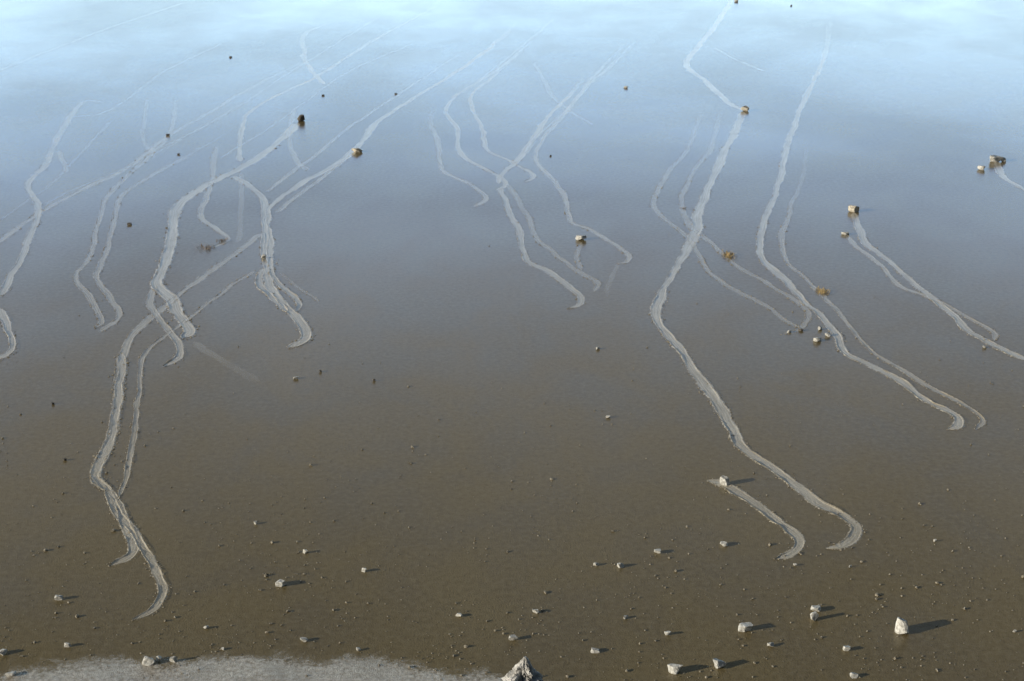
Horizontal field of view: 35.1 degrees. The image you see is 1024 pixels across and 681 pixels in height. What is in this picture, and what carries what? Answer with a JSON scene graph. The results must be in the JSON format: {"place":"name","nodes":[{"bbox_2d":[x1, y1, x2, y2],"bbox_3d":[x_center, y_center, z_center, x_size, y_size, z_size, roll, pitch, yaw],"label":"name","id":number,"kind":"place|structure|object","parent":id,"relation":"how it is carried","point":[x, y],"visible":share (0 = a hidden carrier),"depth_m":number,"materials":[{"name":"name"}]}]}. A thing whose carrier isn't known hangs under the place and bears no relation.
{"place":"outdoors","nodes":[
{"label":"outdoors","id":0,"kind":"place"},
{"bbox_2d":[0,0,1023,680],"bbox_3d":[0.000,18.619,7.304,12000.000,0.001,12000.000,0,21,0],"label":"playa ground","id":1,"kind":"structure","parent":0,"point":[912,116],"depth_m":54.68,"materials":[{"name":"brown soil"}]},
{"bbox_2d":[0,649,7,655],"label":"rock","id":2,"kind":"object","parent":1,"relation":"on","point":[3,652],"visible":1,"depth_m":36.62,"materials":[{"name":"grey stone"}]},
{"bbox_2d":[0,308,15,358],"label":"rock trail","id":3,"kind":"object","parent":1,"relation":"on","point":[6,321],"visible":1,"depth_m":55.43,"materials":[{"name":"grey soil"}]},
{"bbox_2d":[0,101,85,294],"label":"rock trail","id":4,"kind":"object","parent":1,"relation":"on","point":[8,280],"visible":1,"depth_m":69.09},
{"bbox_2d":[54,595,62,599],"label":"rock","id":5,"kind":"object","parent":1,"relation":"on","point":[58,597],"visible":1,"depth_m":38.84,"materials":[{"name":"grey stone"}]},
{"bbox_2d":[73,174,128,324],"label":"rock trail","id":6,"kind":"object","parent":1,"relation":"on","point":[89,296],"visible":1,"depth_m":60.88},
{"bbox_2d":[90,353,125,490],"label":"rock trail","id":7,"kind":"object","parent":1,"relation":"on","point":[99,463],"visible":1,"depth_m":47.53,"materials":[{"name":"grey soil"}]},
{"bbox_2d":[0,94,239,242],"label":"rock trail","id":8,"kind":"object","parent":1,"relation":"on","point":[16,228],"visible":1,"depth_m":72.88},
{"bbox_2d":[93,179,147,331],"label":"rock trail","id":9,"kind":"object","parent":1,"relation":"on","point":[103,288],"visible":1,"depth_m":61.10,"materials":[{"name":"grey soil"}]},
{"bbox_2d":[105,486,168,619],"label":"rock trail","id":10,"kind":"object","parent":1,"relation":"on","point":[156,572],"visible":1,"depth_m":40.81,"materials":[{"name":"grey soil"}]},
{"bbox_2d":[146,287,183,366],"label":"rock trail","id":11,"kind":"object","parent":1,"relation":"on","point":[151,307],"visible":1,"depth_m":55.70,"materials":[{"name":"grey soil"}]},
{"bbox_2d":[89,234,261,565],"bbox_3d":[-11.416,0.635,53.086,3.306,0.042,27.300,-1,21,-1],"label":"rock trail","id":12,"kind":"object","parent":1,"relation":"on","point":[132,550],"visible":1,"depth_m":52.21,"materials":[{"name":"grey soil"}]},
{"bbox_2d":[118,270,254,495],"bbox_3d":[-11.242,0.755,52.785,2.133,0.039,18.896,1,21,2],"label":"rock trail","id":13,"kind":"object","parent":1,"relation":"on","point":[132,440],"visible":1,"depth_m":50.16,"materials":[{"name":"grey soil"}]},
{"bbox_2d":[195,243,214,252],"bbox_3d":[-12.156,-3.757,64.066,1.097,0.199,0.932,20,29,40],"label":"twig debris","id":14,"kind":"object","parent":1,"relation":"on","point":[208,247],"visible":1,"depth_m":64.03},
{"bbox_2d":[197,164,230,247],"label":"rock trail","id":15,"kind":"object","parent":1,"relation":"on","point":[201,208],"visible":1,"depth_m":69.09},
{"bbox_2d":[150,123,300,337],"bbox_3d":[-12.704,-5.631,69.058,3.865,0.044,30.399,0,21,0],"label":"rock trail","id":16,"kind":"object","parent":1,"relation":"on","point":[176,309],"visible":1,"depth_m":64.86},
{"bbox_2d":[233,176,268,255],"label":"rock trail","id":17,"kind":"object","parent":1,"relation":"on","point":[263,200],"visible":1,"depth_m":68.67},
{"bbox_2d":[0,652,502,680],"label":"silt shore","id":18,"kind":"structure","parent":1,"relation":"on","point":[347,668],"depth_m":35.95,"materials":[{"name":"grey sand"}]},
{"bbox_2d":[5,671,15,676],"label":"rock","id":19,"kind":"object","parent":18,"relation":"on","point":[10,674],"visible":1,"depth_m":35.79,"materials":[{"name":"beige stone"}]},
{"bbox_2d":[142,656,154,665],"bbox_3d":[-8.157,7.197,36.270,0.308,0.182,0.216,9,23,22],"label":"rock","id":20,"kind":"object","parent":18,"relation":"on","point":[147,661],"visible":1,"depth_m":36.22,"materials":[{"name":"beige stone"}]},
{"bbox_2d":[169,656,176,661],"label":"rock","id":21,"kind":"object","parent":18,"relation":"on","point":[173,659],"visible":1,"depth_m":36.34,"materials":[{"name":"beige stone"}]},
{"bbox_2d":[255,268,287,310],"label":"rock trail","id":22,"kind":"object","parent":1,"relation":"on","point":[260,284],"visible":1,"depth_m":59.51,"materials":[{"name":"grey soil"}]},
{"bbox_2d":[275,579,286,586],"bbox_3d":[-5.636,5.922,39.529,0.257,0.173,0.210,2,22,6],"label":"rock","id":23,"kind":"object","parent":1,"relation":"on","point":[280,583],"visible":1,"depth_m":39.46,"materials":[{"name":"beige stone"}]},
{"bbox_2d":[267,257,302,311],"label":"rock trail","id":24,"kind":"object","parent":1,"relation":"on","point":[298,301],"visible":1,"depth_m":59.70,"materials":[{"name":"grey soil"}]},
{"bbox_2d":[292,155,300,164],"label":"rock trail","id":25,"kind":"object","parent":1,"relation":"on","point":[294,157],"visible":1,"depth_m":76.71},
{"bbox_2d":[297,114,304,121],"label":"rock","id":26,"kind":"object","parent":1,"relation":"on","point":[300,118],"visible":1,"depth_m":83.49,"materials":[{"name":"stone"}]},
{"bbox_2d":[300,28,325,83],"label":"rock trail","id":27,"kind":"object","parent":1,"relation":"on","point":[304,57],"visible":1,"depth_m":98.71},
{"bbox_2d":[275,153,353,212],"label":"rock trail","id":28,"kind":"object","parent":1,"relation":"on","point":[283,207],"visible":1,"depth_m":72.40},
{"bbox_2d":[269,115,367,188],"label":"rock trail","id":29,"kind":"object","parent":1,"relation":"on","point":[304,163],"visible":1,"depth_m":77.64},
{"bbox_2d":[236,23,405,160],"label":"rock trail","id":30,"kind":"object","parent":1,"relation":"on","point":[240,138],"visible":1,"depth_m":88.43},
{"bbox_2d":[352,148,361,152],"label":"rock","id":31,"kind":"object","parent":1,"relation":"on","point":[357,150],"visible":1,"depth_m":77.72,"materials":[{"name":"beige stone"}]},
{"bbox_2d":[262,40,498,347],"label":"rock trail","id":32,"kind":"object","parent":1,"relation":"on","point":[301,323],"visible":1,"depth_m":67.89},
{"bbox_2d":[433,132,488,206],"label":"rock trail","id":33,"kind":"object","parent":1,"relation":"on","point":[485,198],"visible":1,"depth_m":73.32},
{"bbox_2d":[444,62,508,189],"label":"rock trail","id":34,"kind":"object","parent":1,"relation":"on","point":[457,143],"visible":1,"depth_m":81.79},
{"bbox_2d":[468,72,535,181],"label":"rock trail","id":35,"kind":"object","parent":1,"relation":"on","point":[484,133],"visible":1,"depth_m":81.77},
{"bbox_2d":[0,131,1020,620],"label":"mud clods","id":36,"kind":"object","parent":1,"relation":"on","point":[312,339],"visible":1,"depth_m":57.36,"materials":[{"name":"grey soil"}]},
{"bbox_2d":[509,634,517,639],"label":"rock","id":37,"kind":"object","parent":1,"relation":"on","point":[513,637],"visible":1,"depth_m":37.18,"materials":[{"name":"beige stone"}]},
{"bbox_2d":[496,89,576,183],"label":"rock trail","id":38,"kind":"object","parent":1,"relation":"on","point":[520,156],"visible":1,"depth_m":80.66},
{"bbox_2d":[498,188,585,307],"bbox_3d":[0.596,-3.958,64.815,1.312,0.029,15.652,-4,22,-11],"label":"rock trail","id":39,"kind":"object","parent":1,"relation":"on","point":[550,272],"visible":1,"depth_m":62.86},
{"bbox_2d":[575,235,585,239],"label":"rock","id":40,"kind":"object","parent":1,"relation":"on","point":[580,237],"visible":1,"depth_m":65.00,"materials":[{"name":"beige stone"}]},
{"bbox_2d":[533,67,631,263],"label":"rock trail","id":41,"kind":"object","parent":1,"relation":"on","point":[563,193],"visible":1,"depth_m":73.48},
{"bbox_2d":[591,647,598,652],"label":"rock","id":42,"kind":"object","parent":1,"relation":"on","point":[594,650],"visible":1,"depth_m":36.70,"materials":[{"name":"beige stone"}]},
{"bbox_2d":[617,563,623,567],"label":"rock","id":43,"kind":"object","parent":1,"relation":"on","point":[620,565],"visible":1,"depth_m":40.31,"materials":[{"name":"beige stone"}]},
{"bbox_2d":[667,664,682,673],"bbox_3d":[3.637,7.288,35.985,0.270,0.247,0.295,-19,28,-40],"label":"rock","id":44,"kind":"object","parent":1,"relation":"on","point":[674,668],"visible":1,"depth_m":35.89,"materials":[{"name":"beige stone"}]},
{"bbox_2d":[683,0,740,108],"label":"rock trail","id":45,"kind":"object","parent":1,"relation":"on","point":[689,57],"visible":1,"depth_m":98.46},
{"bbox_2d":[707,479,730,485],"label":"rock trail","id":46,"kind":"object","parent":1,"relation":"on","point":[714,481],"visible":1,"depth_m":44.80,"materials":[{"name":"grey soil"}]},
{"bbox_2d":[713,658,725,668],"bbox_3d":[4.619,7.226,36.123,0.254,0.271,0.221,16,26,35],"label":"rock","id":47,"kind":"object","parent":1,"relation":"on","point":[718,663],"visible":1,"depth_m":36.06,"materials":[{"name":"beige stone"}]},
{"bbox_2d":[720,541,727,546],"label":"rock","id":48,"kind":"object","parent":1,"relation":"on","point":[723,543],"visible":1,"depth_m":41.35,"materials":[{"name":"beige stone"}]},
{"bbox_2d":[720,475,728,485],"bbox_3d":[5.857,3.879,44.627,0.268,0.307,0.222,-2,22,-6],"label":"rock","id":49,"kind":"object","parent":1,"relation":"on","point":[724,480],"visible":1,"depth_m":44.55,"materials":[{"name":"beige stone"}]},
{"bbox_2d":[721,248,736,260],"bbox_3d":[8.437,-3.398,63.209,0.762,0.154,1.446,0,21,0],"label":"dry grass tuft","id":50,"kind":"object","parent":1,"relation":"on","point":[729,254],"visible":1,"depth_m":63.20,"materials":[{"name":"beige plant"}]},
{"bbox_2d":[741,105,748,110],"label":"rock","id":51,"kind":"object","parent":1,"relation":"on","point":[745,108],"visible":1,"depth_m":85.63,"materials":[{"name":"beige stone"}]},
{"bbox_2d":[738,622,752,631],"bbox_3d":[5.411,6.671,37.587,0.338,0.212,0.222,-4,22,-10],"label":"rock","id":52,"kind":"object","parent":1,"relation":"on","point":[745,627],"visible":1,"depth_m":37.53,"materials":[{"name":"beige stone"}]},
{"bbox_2d":[706,270,798,326],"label":"rock trail","id":53,"kind":"object","parent":1,"relation":"on","point":[724,283],"visible":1,"depth_m":60.26,"materials":[{"name":"grey soil"}]},
{"bbox_2d":[649,112,862,549],"bbox_3d":[8.024,-3.438,63.462,5.430,0.048,47.740,1,21,4],"label":"rock trail","id":54,"kind":"object","parent":1,"relation":"on","point":[722,409],"visible":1,"depth_m":52.04,"materials":[{"name":"grey soil"}]},
{"bbox_2d":[708,480,805,559],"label":"rock trail","id":55,"kind":"object","parent":1,"relation":"on","point":[793,532],"visible":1,"depth_m":42.66,"materials":[{"name":"grey soil"}]},
{"bbox_2d":[759,277,809,330],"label":"rock trail","id":56,"kind":"object","parent":1,"relation":"on","point":[804,324],"visible":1,"depth_m":56.72,"materials":[{"name":"grey soil"}]},
{"bbox_2d":[810,611,818,620],"bbox_3d":[7.099,6.486,38.017,0.228,0.262,0.145,-7,22,-16],"label":"rock","id":57,"kind":"object","parent":1,"relation":"on","point":[814,615],"visible":1,"depth_m":37.95,"materials":[{"name":"grey stone"}]},
{"bbox_2d":[811,605,820,611],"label":"rock","id":58,"kind":"object","parent":1,"relation":"on","point":[816,608],"visible":0.98,"depth_m":38.37,"materials":[{"name":"beige stone"}]},
{"bbox_2d":[813,337,820,341],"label":"rock","id":59,"kind":"object","parent":1,"relation":"on","point":[817,339],"visible":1,"depth_m":54.63,"materials":[{"name":"beige stone"}]},
{"bbox_2d":[815,286,829,294],"bbox_3d":[11.385,-1.853,59.274,0.693,0.153,0.996,0,21,0],"label":"dry grass tuft","id":60,"kind":"object","parent":1,"relation":"on","point":[820,290],"visible":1,"depth_m":59.28,"materials":[{"name":"beige plant"}]},
{"bbox_2d":[843,645,850,650],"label":"rock","id":61,"kind":"object","parent":1,"relation":"on","point":[846,648],"visible":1,"depth_m":36.76,"materials":[{"name":"beige stone"}]},
{"bbox_2d":[848,205,858,212],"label":"rock","id":62,"kind":"object","parent":1,"relation":"on","point":[853,209],"visible":1,"depth_m":68.57,"materials":[{"name":"beige stone"}]},
{"bbox_2d":[850,672,857,678],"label":"rock","id":63,"kind":"object","parent":1,"relation":"on","point":[853,675],"visible":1,"depth_m":35.75,"materials":[{"name":"beige stone"}]},
{"bbox_2d":[756,47,964,429],"bbox_3d":[14.761,-9.886,79.910,6.001,0.041,68.472,3,22,7],"label":"rock trail","id":64,"kind":"object","parent":1,"relation":"on","point":[958,423],"visible":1,"depth_m":61.20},
{"bbox_2d":[779,211,985,429],"bbox_3d":[12.556,-3.664,64.042,4.073,0.045,34.516,0,21,0],"label":"rock trail","id":65,"kind":"object","parent":1,"relation":"on","point":[982,423],"visible":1,"depth_m":54.25,"materials":[{"name":"grey soil"}]},
{"bbox_2d":[895,617,908,633],"bbox_3d":[9.029,6.630,37.480,0.339,0.469,0.253,22,31,44],"label":"rock","id":66,"kind":"object","parent":1,"relation":"on","point":[901,626],"visible":1,"depth_m":37.39,"materials":[{"name":"beige stone"}]},
{"bbox_2d":[844,235,998,339],"bbox_3d":[14.672,-2.147,60.182,1.070,0.039,12.102,-6,22,-14],"label":"rock trail","id":67,"kind":"object","parent":1,"relation":"on","point":[995,334],"visible":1,"depth_m":59.61,"materials":[{"name":"grey soil"}]},
{"bbox_2d":[851,213,1023,359],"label":"rock trail","id":68,"kind":"object","parent":1,"relation":"on","point":[960,323],"visible":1,"depth_m":59.21,"materials":[{"name":"grey soil"}]},
{"bbox_2d":[990,155,1003,161],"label":"rock","id":69,"kind":"object","parent":1,"relation":"on","point":[994,158],"visible":1,"depth_m":76.00,"materials":[{"name":"beige stone"}]},
{"bbox_2d":[993,162,1023,189],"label":"rock trail","id":70,"kind":"object","parent":1,"relation":"on","point":[999,169],"visible":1,"depth_m":74.16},
{"bbox_2d":[0,245,1023,680],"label":"gravel","id":71,"kind":"structure","parent":0,"point":[544,591],"depth_m":39.28,"materials":[{"name":"stone"}]},
{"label":"hillside","id":72,"kind":"structure","parent":0,"visible":0},
{"bbox_2d":[501,656,542,680],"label":"pointed outcrop","id":73,"kind":"object","parent":72,"relation":"on","point":[523,669],"visible":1,"depth_m":20.95,"materials":[{"name":"grey stone"}]}
]}

